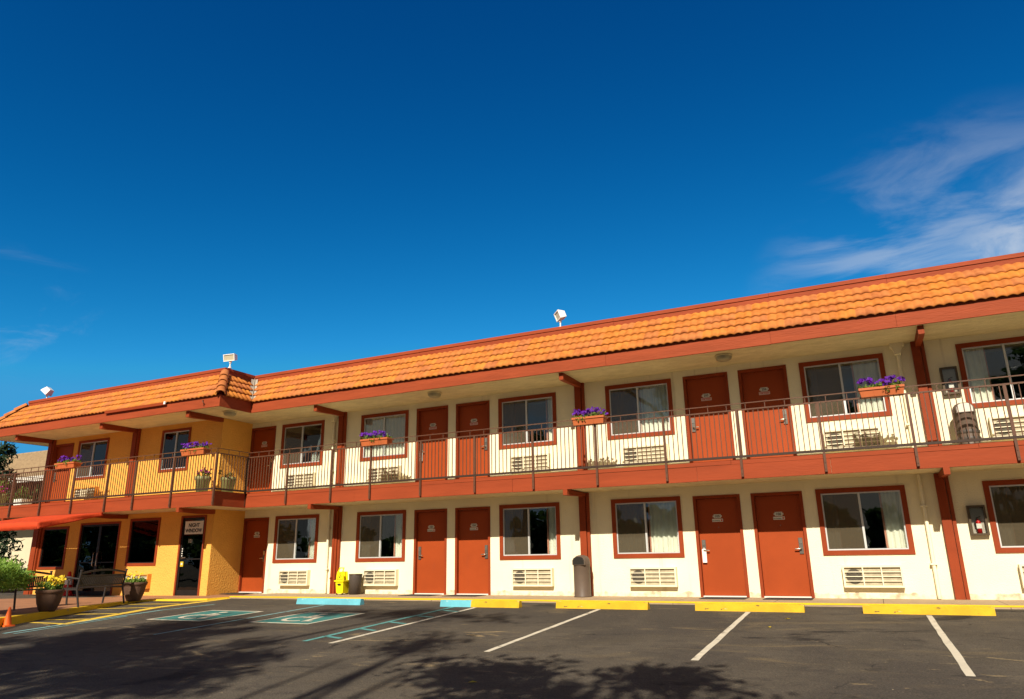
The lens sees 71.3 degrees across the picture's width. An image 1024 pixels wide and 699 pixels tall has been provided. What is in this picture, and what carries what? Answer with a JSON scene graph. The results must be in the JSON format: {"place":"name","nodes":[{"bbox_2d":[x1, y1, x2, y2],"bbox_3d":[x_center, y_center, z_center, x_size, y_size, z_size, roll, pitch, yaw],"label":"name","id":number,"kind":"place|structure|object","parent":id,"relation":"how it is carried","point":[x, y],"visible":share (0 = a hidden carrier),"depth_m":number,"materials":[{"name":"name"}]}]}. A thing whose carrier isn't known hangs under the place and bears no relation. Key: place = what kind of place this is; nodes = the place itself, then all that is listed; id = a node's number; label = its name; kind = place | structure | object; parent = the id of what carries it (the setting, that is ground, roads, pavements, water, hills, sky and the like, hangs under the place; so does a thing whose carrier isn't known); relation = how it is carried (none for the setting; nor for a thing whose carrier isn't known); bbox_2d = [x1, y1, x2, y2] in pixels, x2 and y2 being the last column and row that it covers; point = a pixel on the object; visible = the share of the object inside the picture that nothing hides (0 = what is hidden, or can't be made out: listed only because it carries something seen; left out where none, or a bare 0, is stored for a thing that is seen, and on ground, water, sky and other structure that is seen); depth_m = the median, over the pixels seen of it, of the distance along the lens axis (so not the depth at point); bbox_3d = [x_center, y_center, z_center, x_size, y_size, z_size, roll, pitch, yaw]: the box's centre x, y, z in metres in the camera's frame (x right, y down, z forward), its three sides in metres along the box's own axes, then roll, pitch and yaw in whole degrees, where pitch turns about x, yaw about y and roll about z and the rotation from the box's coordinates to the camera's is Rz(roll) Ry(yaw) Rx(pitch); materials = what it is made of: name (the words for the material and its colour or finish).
{"place":"outdoors","nodes":[
{"label":"outdoors","id":0,"kind":"place"},
{"bbox_2d":[0,594,255,616],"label":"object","id":1,"kind":"structure","parent":0,"point":[25,605],"depth_m":18.89,"materials":[{"name":"concrete"}]},
{"bbox_2d":[0,556,36,592],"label":"juniper shrub","id":2,"kind":"object","parent":1,"relation":"on","point":[10,574],"visible":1,"depth_m":15.26,"materials":[{"name":"green plant"}]},
{"bbox_2d":[0,571,70,610],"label":"park bench","id":3,"kind":"object","parent":1,"relation":"on","point":[38,579],"visible":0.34,"depth_m":17.18,"materials":[{"name":"metal"}]},
{"bbox_2d":[35,575,66,611],"bbox_3d":[-10.024,5.282,15.499,0.567,0.764,0.555,-3,-16,7],"label":"planter","id":4,"kind":"object","parent":1,"relation":"on","point":[49,597],"visible":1,"depth_m":15.35,"materials":[{"name":"brown ceramic"}]},
{"bbox_2d":[59,569,127,606],"bbox_3d":[-10.121,5.741,17.266,0.643,0.843,1.610,-3,-16,9],"label":"park bench","id":5,"kind":"object","parent":1,"relation":"on","point":[109,579],"visible":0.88,"depth_m":17.23,"materials":[{"name":"metal"}]},
{"bbox_2d":[123,571,147,600],"bbox_3d":[-9.751,6.109,18.463,0.570,0.743,0.601,-9,-18,25],"label":"planter","id":6,"kind":"object","parent":1,"relation":"on","point":[134,588],"visible":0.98,"depth_m":18.28,"materials":[{"name":"brown ceramic"}]},
{"bbox_2d":[221,593,253,593],"bbox_3d":[-7.764,6.939,20.326,0.900,0.014,0.600,-9,-18,25],"label":"door mat","id":7,"kind":"object","parent":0,"point":[237,593],"depth_m":20.10,"materials":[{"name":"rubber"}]},
{"bbox_2d":[0,588,1023,698],"bbox_3d":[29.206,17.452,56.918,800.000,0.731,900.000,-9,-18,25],"label":"parking lot","id":8,"kind":"structure","parent":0,"point":[813,652],"depth_m":8.92,"materials":[{"name":"asphalt"}]},
{"bbox_2d":[1,607,14,626],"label":"traffic cone","id":9,"kind":"object","parent":8,"relation":"on","point":[7,622],"visible":1,"depth_m":13.94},
{"bbox_2d":[0,441,27,575],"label":"leafy tree","id":10,"kind":"object","parent":8,"relation":"on","point":[6,450],"visible":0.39,"depth_m":33.01,"materials":[{"name":"green plant"}]},
{"bbox_2d":[0,478,29,505],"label":"leafy tree","id":11,"kind":"object","parent":8,"relation":"on","point":[15,492],"visible":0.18,"depth_m":30.06,"materials":[{"name":"green plant"}]},
{"bbox_2d":[0,450,47,568],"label":"background house","id":12,"kind":"structure","parent":8,"relation":"on","point":[30,460],"depth_m":42.73,"materials":[{"name":"beige tile"}]},
{"bbox_2d":[29,485,41,503],"bbox_3d":[-22.622,9.026,34.653,3.165,4.972,2.208,-9,-18,25],"label":"garden tree","id":13,"kind":"object","parent":8,"relation":"on","point":[36,494],"visible":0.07,"depth_m":34.77,"materials":[{"name":"green plant"}]},
{"bbox_2d":[63,571,71,595],"bbox_3d":[-13.762,7.260,22.145,0.403,0.720,0.403,-9,-18,25],"label":"traffic cone","id":14,"kind":"object","parent":8,"relation":"on","point":[70,585],"visible":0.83,"depth_m":22.07,"materials":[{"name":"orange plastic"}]},
{"bbox_2d":[14,616,125,633],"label":"access bay line","id":15,"kind":"object","parent":8,"relation":"on","point":[72,624],"visible":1,"depth_m":13.76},
{"bbox_2d":[7,604,213,632],"bbox_3d":[-8.275,5.630,15.059,0.379,0.196,4.916,-8,-18,22],"label":"access bay line","id":16,"kind":"object","parent":8,"relation":"on","point":[96,619],"visible":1,"depth_m":14.62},
{"bbox_2d":[30,601,196,623],"bbox_3d":[-9.214,5.995,16.400,1.798,0.169,4.766,-4,-17,11],"label":"hatch line","id":17,"kind":"object","parent":8,"relation":"on","point":[101,608],"visible":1,"depth_m":15.75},
{"bbox_2d":[57,598,230,624],"bbox_3d":[-8.322,5.963,16.374,0.658,0.205,5.204,-5,-17,14],"label":"hatch line","id":18,"kind":"object","parent":8,"relation":"on","point":[137,611],"visible":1,"depth_m":16.07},
{"bbox_2d":[146,610,263,620],"bbox_3d":[-6.290,5.472,14.700,1.520,0.069,1.660,-9,-18,25],"label":"access symbol","id":19,"kind":"object","parent":8,"relation":"on","point":[206,615],"visible":1,"depth_m":14.64,"materials":[{"name":"paint"}]},
{"bbox_2d":[152,605,322,634],"bbox_3d":[-5.113,5.263,14.021,0.080,0.184,4.608,-7,-17,21],"label":"access bay line","id":20,"kind":"object","parent":8,"relation":"on","point":[235,620],"visible":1,"depth_m":13.62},
{"bbox_2d":[251,612,364,623],"bbox_3d":[-3.894,5.131,13.668,1.430,0.069,1.660,-9,-18,25],"label":"access symbol","id":21,"kind":"object","parent":8,"relation":"on","point":[308,618],"visible":1,"depth_m":13.61,"materials":[{"name":"paint"}]},
{"bbox_2d":[296,598,363,604],"bbox_3d":[-4.154,5.748,16.277,1.830,0.148,0.184,-9,-18,25],"label":"wheel stop","id":22,"kind":"object","parent":8,"relation":"on","point":[328,601],"visible":0.91,"depth_m":16.20,"materials":[{"name":"teal paint"}]},
{"bbox_2d":[304,607,458,640],"bbox_3d":[-1.988,4.798,12.601,0.626,0.185,4.634,-9,-18,25],"label":"access aisle line","id":23,"kind":"object","parent":8,"relation":"on","point":[363,628],"visible":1,"depth_m":12.17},
{"bbox_2d":[330,607,476,642],"bbox_3d":[-1.685,4.745,12.426,0.095,0.188,4.694,-8,-18,23],"label":"parking line","id":24,"kind":"object","parent":8,"relation":"on","point":[397,626],"visible":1,"depth_m":11.83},
{"bbox_2d":[440,600,521,607],"bbox_3d":[-0.652,5.219,14.642,1.830,0.148,0.184,-9,-18,25],"label":"wheel stop","id":25,"kind":"object","parent":8,"relation":"on","point":[482,603],"visible":0.88,"depth_m":14.57,"materials":[{"name":"teal paint"}]},
{"bbox_2d":[0,252,1023,599],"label":"motel building","id":26,"kind":"structure","parent":8,"relation":"on","point":[794,526],"depth_m":16.69,"materials":[{"name":"cream stucco"},{"name":"terracotta roof tile"},{"name":"brick red paint"}]},
{"bbox_2d":[0,486,7,505],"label":"green pot","id":27,"kind":"object","parent":26,"relation":"on","point":[2,496],"visible":0.5,"depth_m":23.83,"materials":[{"name":"ceramic"}]},
{"bbox_2d":[13,494,31,504],"bbox_3d":[-16.432,5.087,24.001,0.460,0.481,0.388,-9,-18,25],"label":"white planter","id":28,"kind":"object","parent":26,"relation":"on","point":[23,500],"visible":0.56,"depth_m":23.92,"materials":[{"name":"plastic"}]},
{"bbox_2d":[41,387,53,397],"bbox_3d":[-16.069,1.535,24.699,0.292,0.481,0.368,1,-16,-5],"label":"floodlight","id":29,"kind":"object","parent":26,"relation":"attached to","point":[47,391],"visible":0.99,"depth_m":24.61,"materials":[{"name":"white plastic"}]},
{"bbox_2d":[0,512,103,530],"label":"awning","id":30,"kind":"object","parent":26,"relation":"attached to","point":[32,522],"visible":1,"depth_m":19.86,"materials":[{"name":"fabric"}]},
{"bbox_2d":[36,526,69,569],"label":"window","id":31,"kind":"structure","parent":26,"relation":"in","point":[53,545],"depth_m":23.37,"materials":[{"name":"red glass"}]},
{"bbox_2d":[46,443,73,502],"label":"door","id":32,"kind":"structure","parent":26,"relation":"in","point":[60,450],"depth_m":24.24,"materials":[{"name":"red wood"}]},
{"bbox_2d":[73,486,98,500],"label":"air conditioner","id":33,"kind":"object","parent":26,"relation":"attached to","point":[93,493],"visible":0.62,"depth_m":23.11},
{"bbox_2d":[76,437,109,479],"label":"window","id":34,"kind":"structure","parent":26,"relation":"in","point":[95,449],"depth_m":23.61,"materials":[{"name":"red glass"}]},
{"bbox_2d":[72,521,120,594],"bbox_3d":[-12.991,6.544,22.299,1.930,2.230,0.122,-9,-18,25],"label":"door","id":35,"kind":"structure","parent":26,"relation":"in","point":[98,543],"depth_m":22.38,"materials":[{"name":"black glass"}]},
{"bbox_2d":[126,574,151,588],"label":"air conditioner","id":36,"kind":"object","parent":26,"relation":"attached to","point":[147,577],"visible":0.27,"depth_m":21.02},
{"bbox_2d":[125,517,160,565],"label":"window","id":37,"kind":"structure","parent":26,"relation":"in","point":[143,537],"depth_m":21.59,"materials":[{"name":"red glass"}]},
{"bbox_2d":[158,427,191,472],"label":"window","id":38,"kind":"structure","parent":26,"relation":"in","point":[170,442],"depth_m":22.00,"materials":[{"name":"red glass"}]},
{"bbox_2d":[173,515,206,595],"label":"door","id":39,"kind":"structure","parent":26,"relation":"in","point":[190,559],"depth_m":20.60,"materials":[{"name":"black glass"}]},
{"bbox_2d":[195,467,211,491],"bbox_3d":[-8.599,3.644,19.892,0.430,0.725,0.469,-9,-18,25],"label":"green pot","id":40,"kind":"object","parent":26,"relation":"on","point":[204,471],"visible":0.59,"depth_m":19.74,"materials":[{"name":"green ceramic"}]},
{"bbox_2d":[218,469,236,491],"bbox_3d":[-8.011,3.725,20.098,0.430,0.667,0.489,-9,-18,25],"label":"green pot","id":41,"kind":"object","parent":26,"relation":"on","point":[226,484],"visible":0.66,"depth_m":19.97,"materials":[{"name":"green ceramic"}]},
{"bbox_2d":[223,410,236,416],"bbox_3d":[-8.064,1.843,20.428,0.351,0.130,0.351,13,-21,-40],"label":"porch light","id":42,"kind":"object","parent":26,"relation":"attached to","point":[229,413],"visible":1,"depth_m":20.33,"materials":[{"name":"paint"}]},
{"bbox_2d":[223,353,237,368],"bbox_3d":[-8.306,0.352,21.090,0.390,0.416,0.242,-6,-17,17],"label":"floodlight","id":43,"kind":"object","parent":26,"relation":"attached to","point":[230,358],"visible":1,"depth_m":21.04,"materials":[{"name":"white plastic"}]},
{"bbox_2d":[238,517,268,592],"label":"door","id":44,"kind":"structure","parent":26,"relation":"in","point":[255,533],"depth_m":21.10,"materials":[{"name":"red wood"}]},
{"bbox_2d":[246,426,276,493],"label":"door","id":45,"kind":"structure","parent":26,"relation":"in","point":[262,439],"depth_m":21.92,"materials":[{"name":"red wood"}]},
{"bbox_2d":[278,570,310,585],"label":"air conditioner","id":46,"kind":"object","parent":26,"relation":"attached to","point":[293,577],"visible":1,"depth_m":20.05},
{"bbox_2d":[272,514,318,562],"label":"window","id":47,"kind":"structure","parent":26,"relation":"in","point":[296,539],"depth_m":20.51,"materials":[{"name":"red glass"}]},
{"bbox_2d":[285,472,316,487],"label":"air conditioner","id":48,"kind":"object","parent":26,"relation":"attached to","point":[303,481],"visible":0.65,"depth_m":20.79,"materials":[{"name":"metal"}]},
{"bbox_2d":[279,420,324,467],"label":"window","id":49,"kind":"structure","parent":26,"relation":"in","point":[304,434],"depth_m":21.28,"materials":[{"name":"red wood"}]},
{"bbox_2d":[362,569,398,585],"bbox_3d":[-3.472,6.020,18.855,1.060,0.410,0.129,-9,-18,25],"label":"air conditioner","id":50,"kind":"object","parent":26,"relation":"attached to","point":[380,577],"visible":1,"depth_m":18.81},
{"bbox_2d":[355,510,405,561],"bbox_3d":[-3.511,5.044,19.302,1.610,1.318,0.173,-9,-18,25],"label":"window","id":51,"kind":"structure","parent":26,"relation":"in","point":[369,526],"depth_m":19.32,"materials":[{"name":"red glass"}]},
{"bbox_2d":[367,465,400,481],"bbox_3d":[-3.512,3.428,19.609,1.060,0.410,0.129,-9,-18,25],"label":"air conditioner","id":52,"kind":"object","parent":26,"relation":"attached to","point":[381,478],"visible":0.67,"depth_m":19.56,"materials":[{"name":"metal"}]},
{"bbox_2d":[359,410,408,460],"bbox_3d":[-3.551,2.436,20.061,1.610,1.316,0.173,-9,-18,25],"label":"window","id":53,"kind":"structure","parent":26,"relation":"in","point":[395,424],"depth_m":20.07,"materials":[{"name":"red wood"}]},
{"bbox_2d":[413,508,446,594],"bbox_3d":[-2.098,5.228,18.508,1.003,2.124,0.132,-9,-18,25],"label":"door","id":54,"kind":"structure","parent":26,"relation":"in","point":[430,526],"depth_m":18.53,"materials":[{"name":"red wood"}]},
{"bbox_2d":[415,405,447,481],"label":"door","id":55,"kind":"structure","parent":26,"relation":"in","point":[430,420],"depth_m":19.34,"materials":[{"name":"red wood"}]},
{"bbox_2d":[427,391,441,397],"bbox_3d":[-2.003,1.181,18.476,0.351,0.130,0.351,-2,-16,3],"label":"porch light","id":56,"kind":"object","parent":26,"relation":"attached to","point":[434,394],"visible":1,"depth_m":18.36,"materials":[{"name":"paint"}]},
{"bbox_2d":[455,400,489,478],"bbox_3d":[-1.010,2.450,18.741,1.015,2.157,0.132,-9,-18,25],"label":"door","id":57,"kind":"structure","parent":26,"relation":"in","point":[476,416],"depth_m":18.82,"materials":[{"name":"red wood"}]},
{"bbox_2d":[455,506,490,594],"bbox_3d":[-0.970,5.058,17.982,1.015,2.124,0.132,-9,-18,25],"label":"door","id":58,"kind":"structure","parent":26,"relation":"in","point":[472,525],"depth_m":18.00,"materials":[{"name":"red wood"}]},
{"bbox_2d":[0,374,1023,517],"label":"balcony railing","id":59,"kind":"object","parent":26,"relation":"on","point":[1014,437],"visible":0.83,"depth_m":16.95,"materials":[{"name":"metal"}]},
{"bbox_2d":[54,455,82,469],"bbox_3d":[-13.695,3.465,22.032,1.012,0.404,0.340,-9,-18,25],"label":"flower box","id":60,"kind":"object","parent":59,"relation":"on","point":[71,463],"visible":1,"depth_m":21.93,"materials":[{"name":"ceramic"}]},
{"bbox_2d":[180,441,211,456],"bbox_3d":[-8.730,2.716,19.714,0.978,0.400,0.336,-9,-18,25],"label":"flower box","id":61,"kind":"object","parent":59,"relation":"on","point":[190,451],"visible":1,"depth_m":19.63,"materials":[{"name":"ceramic"}]},
{"bbox_2d":[360,430,393,446],"bbox_3d":[-3.520,2.286,18.516,0.928,0.402,0.340,-9,-18,25],"label":"flower box","id":62,"kind":"object","parent":59,"relation":"on","point":[373,440],"visible":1,"depth_m":18.43,"materials":[{"name":"ceramic"}]},
{"bbox_2d":[571,407,607,426],"bbox_3d":[1.741,1.497,16.070,0.840,0.395,0.341,-9,-18,25],"label":"flower box","id":63,"kind":"object","parent":59,"relation":"on","point":[585,418],"visible":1,"depth_m":15.99,"materials":[{"name":"ceramic"}]},
{"bbox_2d":[856,375,904,398],"bbox_3d":[7.028,0.694,13.600,0.858,0.400,0.345,-9,-18,25],"label":"flower box","id":64,"kind":"object","parent":59,"relation":"on","point":[875,389],"visible":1,"depth_m":13.53,"materials":[{"name":"ceramic"}]},
{"bbox_2d":[498,392,556,448],"bbox_3d":[0.412,1.836,18.209,1.620,1.316,0.170,-9,-18,25],"label":"window","id":65,"kind":"structure","parent":26,"relation":"in","point":[514,412],"depth_m":18.26,"materials":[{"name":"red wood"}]},
{"bbox_2d":[499,502,560,559],"bbox_3d":[0.452,4.444,17.452,1.620,1.318,0.172,-9,-18,25],"label":"window","id":66,"kind":"structure","parent":26,"relation":"in","point":[514,523],"depth_m":17.47,"materials":[{"name":"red glass"}]},
{"bbox_2d":[511,453,550,471],"bbox_3d":[0.452,2.829,17.759,1.060,0.410,0.129,-9,-18,25],"label":"air conditioner","id":67,"kind":"object","parent":26,"relation":"attached to","point":[521,464],"visible":0.71,"depth_m":17.73,"materials":[{"name":"metal"}]},
{"bbox_2d":[511,568,554,585],"bbox_3d":[0.492,5.421,17.005,1.060,0.410,0.129,-9,-18,25],"label":"air conditioner","id":68,"kind":"object","parent":26,"relation":"attached to","point":[532,576],"visible":1,"depth_m":16.97,"materials":[{"name":"plastic"}]},
{"bbox_2d":[554,310,565,326],"bbox_3d":[1.217,-0.752,17.862,0.252,0.450,0.278,6,-17,-22],"label":"floodlight","id":69,"kind":"object","parent":26,"relation":"on","point":[559,315],"visible":1,"depth_m":17.84,"materials":[{"name":"white plastic"}]},
{"bbox_2d":[605,378,674,439],"bbox_3d":[3.038,1.440,16.985,1.620,1.316,0.173,-9,-18,25],"label":"window","id":70,"kind":"structure","parent":26,"relation":"in","point":[655,396],"depth_m":16.99,"materials":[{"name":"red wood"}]},
{"bbox_2d":[622,444,668,463],"bbox_3d":[3.078,2.432,16.534,1.060,0.410,0.129,-9,-18,25],"label":"air conditioner","id":71,"kind":"object","parent":26,"relation":"attached to","point":[654,458],"visible":0.66,"depth_m":16.51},
{"bbox_2d":[611,496,684,557],"bbox_3d":[3.078,4.047,16.226,1.620,1.318,0.172,-9,-18,25],"label":"window","id":72,"kind":"structure","parent":26,"relation":"in","point":[630,539],"depth_m":16.21,"materials":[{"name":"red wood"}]},
{"bbox_2d":[629,567,677,586],"bbox_3d":[3.118,5.024,15.780,1.060,0.410,0.129,-9,-18,25],"label":"air conditioner","id":73,"kind":"object","parent":26,"relation":"attached to","point":[653,576],"visible":1,"depth_m":15.75,"materials":[{"name":"plastic"}]},
{"bbox_2d":[682,372,735,462],"bbox_3d":[4.467,1.621,16.184,1.013,2.157,0.132,-9,-18,25],"label":"door","id":74,"kind":"structure","parent":26,"relation":"in","point":[710,390],"depth_m":16.24,"materials":[{"name":"red wood"}]},
{"bbox_2d":[692,494,749,597],"bbox_3d":[4.507,4.229,15.425,1.013,2.124,0.132,-9,-18,25],"label":"door","id":75,"kind":"structure","parent":26,"relation":"in","point":[720,526],"depth_m":15.43,"materials":[{"name":"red wood"}]},
{"bbox_2d":[702,548,706,562],"bbox_3d":[4.177,4.461,15.498,0.090,0.312,0.012,-9,-18,25],"label":"door hanger","id":76,"kind":"object","parent":75,"relation":"hanging from","point":[704,555],"depth_m":15.49,"materials":[{"name":"white plastic"}]},
{"bbox_2d":[715,353,732,361],"bbox_3d":[4.569,0.188,15.408,0.351,0.130,0.351,-2,-16,3],"label":"porch light","id":77,"kind":"object","parent":26,"relation":"attached to","point":[724,357],"visible":1,"depth_m":15.30,"materials":[{"name":"paint"}]},
{"bbox_2d":[737,365,796,458],"bbox_3d":[5.591,1.451,15.660,1.032,2.157,0.132,-9,-18,25],"label":"door","id":78,"kind":"structure","parent":26,"relation":"in","point":[762,384],"depth_m":15.71,"materials":[{"name":"red wood"}]},
{"bbox_2d":[750,491,814,597],"bbox_3d":[5.631,4.060,14.901,1.032,2.124,0.132,-9,-18,25],"label":"door","id":79,"kind":"structure","parent":26,"relation":"in","point":[785,565],"depth_m":14.91,"materials":[{"name":"red wood"}]},
{"bbox_2d":[798,353,892,422],"bbox_3d":[7.029,0.836,15.123,1.646,1.316,0.174,-9,-18,25],"label":"window","id":80,"kind":"structure","parent":26,"relation":"in","point":[818,378],"depth_m":15.14,"materials":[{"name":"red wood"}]},
{"bbox_2d":[823,426,881,448],"bbox_3d":[7.006,1.837,14.700,1.060,0.410,0.129,-9,-18,25],"label":"air conditioner","id":81,"kind":"object","parent":26,"relation":"attached to","point":[850,437],"visible":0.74,"depth_m":14.67,"materials":[{"name":"metal"}]},
{"bbox_2d":[815,485,915,554],"bbox_3d":[7.069,3.444,14.364,1.646,1.318,0.173,-9,-18,25],"label":"window","id":82,"kind":"structure","parent":26,"relation":"in","point":[842,530],"depth_m":14.35,"materials":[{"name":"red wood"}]},
{"bbox_2d":[842,565,904,587],"bbox_3d":[7.046,4.430,13.946,1.060,0.410,0.129,-9,-18,25],"label":"air conditioner","id":83,"kind":"object","parent":26,"relation":"attached to","point":[874,576],"visible":1,"depth_m":13.91,"materials":[{"name":"plastic"}]},
{"bbox_2d":[939,366,960,395],"bbox_3d":[8.708,0.622,14.194,0.296,0.550,0.099,-9,-18,25],"label":"extinguisher cabinet","id":84,"kind":"object","parent":26,"relation":"attached to","point":[948,374],"visible":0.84,"depth_m":14.21,"materials":[{"name":"grey metal"}]},
{"bbox_2d":[952,402,981,443],"bbox_3d":[8.679,1.462,13.634,0.406,0.905,0.410,-9,-18,25],"label":"trash bin","id":85,"kind":"object","parent":26,"relation":"on","point":[963,422],"visible":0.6,"depth_m":13.51,"materials":[{"name":"plastic"}]},
{"bbox_2d":[966,505,989,535],"bbox_3d":[8.761,3.212,13.434,0.296,0.550,0.099,-9,-18,25],"label":"extinguisher cabinet","id":86,"kind":"object","parent":26,"relation":"attached to","point":[977,520],"visible":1,"depth_m":13.44,"materials":[{"name":"grey metal"}]},
{"bbox_2d":[955,336,1023,407],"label":"window","id":87,"kind":"structure","parent":26,"relation":"in","point":[972,361],"depth_m":14.11,"materials":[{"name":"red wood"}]},
{"bbox_2d":[982,479,1023,552],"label":"window","id":88,"kind":"structure","parent":26,"relation":"in","point":[1004,499],"depth_m":13.31,"materials":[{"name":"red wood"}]},
{"bbox_2d":[988,414,1023,436],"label":"air conditioner","id":89,"kind":"object","parent":26,"relation":"attached to","point":[1004,426],"visible":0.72,"depth_m":13.56,"materials":[{"name":"metal"}]},
{"bbox_2d":[1018,564,1023,587],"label":"air conditioner","id":90,"kind":"object","parent":26,"relation":"attached to","point":[1021,568],"visible":1,"depth_m":12.91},
{"bbox_2d":[0,596,1023,626],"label":"kerb","id":91,"kind":"structure","parent":8,"relation":"on","point":[632,601],"depth_m":15.22,"materials":[{"name":"concrete"}]},
{"bbox_2d":[484,609,599,651],"bbox_3d":[0.652,4.387,11.314,0.095,0.193,4.833,-8,-18,23],"label":"parking line","id":92,"kind":"object","parent":8,"relation":"on","point":[505,644],"visible":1,"depth_m":10.72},
{"bbox_2d":[556,601,649,609],"bbox_3d":[1.708,4.878,13.606,1.830,0.148,0.184,-9,-18,25],"label":"wheel stop","id":93,"kind":"object","parent":8,"relation":"on","point":[603,605],"visible":0.88,"depth_m":13.54,"materials":[{"name":"yellow paint"}]},
{"bbox_2d":[691,612,749,659],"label":"parking line","id":94,"kind":"object","parent":8,"relation":"on","point":[707,648],"visible":1,"depth_m":9.59,"materials":[{"name":"paint"}]},
{"bbox_2d":[695,603,804,612],"bbox_3d":[4.132,4.511,12.474,1.830,0.148,0.184,-9,-18,25],"label":"wheel stop","id":95,"kind":"object","parent":8,"relation":"on","point":[756,607],"visible":0.89,"depth_m":12.41,"materials":[{"name":"yellow paint"}]},
{"bbox_2d":[862,605,995,615],"bbox_3d":[6.579,4.141,11.332,1.830,0.148,0.184,-9,-18,25],"label":"wheel stop","id":96,"kind":"object","parent":8,"relation":"on","point":[935,610],"visible":0.88,"depth_m":11.26,"materials":[{"name":"yellow paint"}]},
{"bbox_2d":[926,615,974,675],"bbox_3d":[5.454,3.641,8.997,0.096,0.195,4.870,-8,-18,24],"label":"parking line","id":97,"kind":"object","parent":8,"relation":"on","point":[960,660],"visible":1,"depth_m":8.25,"materials":[{"name":"paint"}]},
{"bbox_2d":[0,0,1023,454],"label":"sky","id":98,"kind":"structure","parent":0,"point":[276,185],"materials":[{"name":"blue"}]},
{"bbox_2d":[230,593,1023,608],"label":"walkway","id":99,"kind":"structure","parent":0,"point":[874,601],"depth_m":14.54,"materials":[{"name":"concrete"}]},
{"bbox_2d":[334,567,348,594],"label":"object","id":100,"kind":"object","parent":99,"relation":"on","point":[342,583],"visible":1,"depth_m":18.84,"materials":[{"name":"plastic"}]},
{"bbox_2d":[349,574,362,594],"bbox_3d":[-4.143,6.200,18.875,0.360,0.515,0.357,-9,-18,25],"label":"trash bin","id":101,"kind":"object","parent":99,"relation":"on","point":[355,581],"visible":1,"depth_m":18.75,"materials":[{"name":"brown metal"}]},
{"bbox_2d":[398,594,441,595],"bbox_3d":[-2.288,6.110,17.770,0.900,0.014,0.600,-9,-18,25],"label":"door mat","id":102,"kind":"object","parent":99,"relation":"on","point":[420,595],"depth_m":17.68,"materials":[{"name":"rubber"}]},
{"bbox_2d":[445,595,484,596],"bbox_3d":[-1.157,5.939,17.242,0.900,0.014,0.600,-9,-18,25],"label":"door mat","id":103,"kind":"object","parent":99,"relation":"on","point":[465,595],"depth_m":17.08,"materials":[{"name":"rubber"}]},
{"bbox_2d":[572,555,591,596],"bbox_3d":[1.581,5.108,16.122,0.390,0.905,0.402,-9,-18,25],"label":"trash bin","id":104,"kind":"object","parent":99,"relation":"on","point":[582,576],"visible":0.99,"depth_m":15.98,"materials":[{"name":"plastic"}]},
{"bbox_2d":[699,597,748,599],"bbox_3d":[4.355,5.106,14.669,0.900,0.014,0.600,-9,-18,25],"label":"threshold","id":105,"kind":"object","parent":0,"point":[742,598],"depth_m":14.60,"materials":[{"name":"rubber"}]},
{"bbox_2d":[763,597,813,599],"bbox_3d":[5.478,4.936,14.146,0.900,0.014,0.600,-9,-18,25],"label":"threshold","id":106,"kind":"object","parent":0,"point":[772,598],"depth_m":14.04,"materials":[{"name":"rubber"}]}
]}

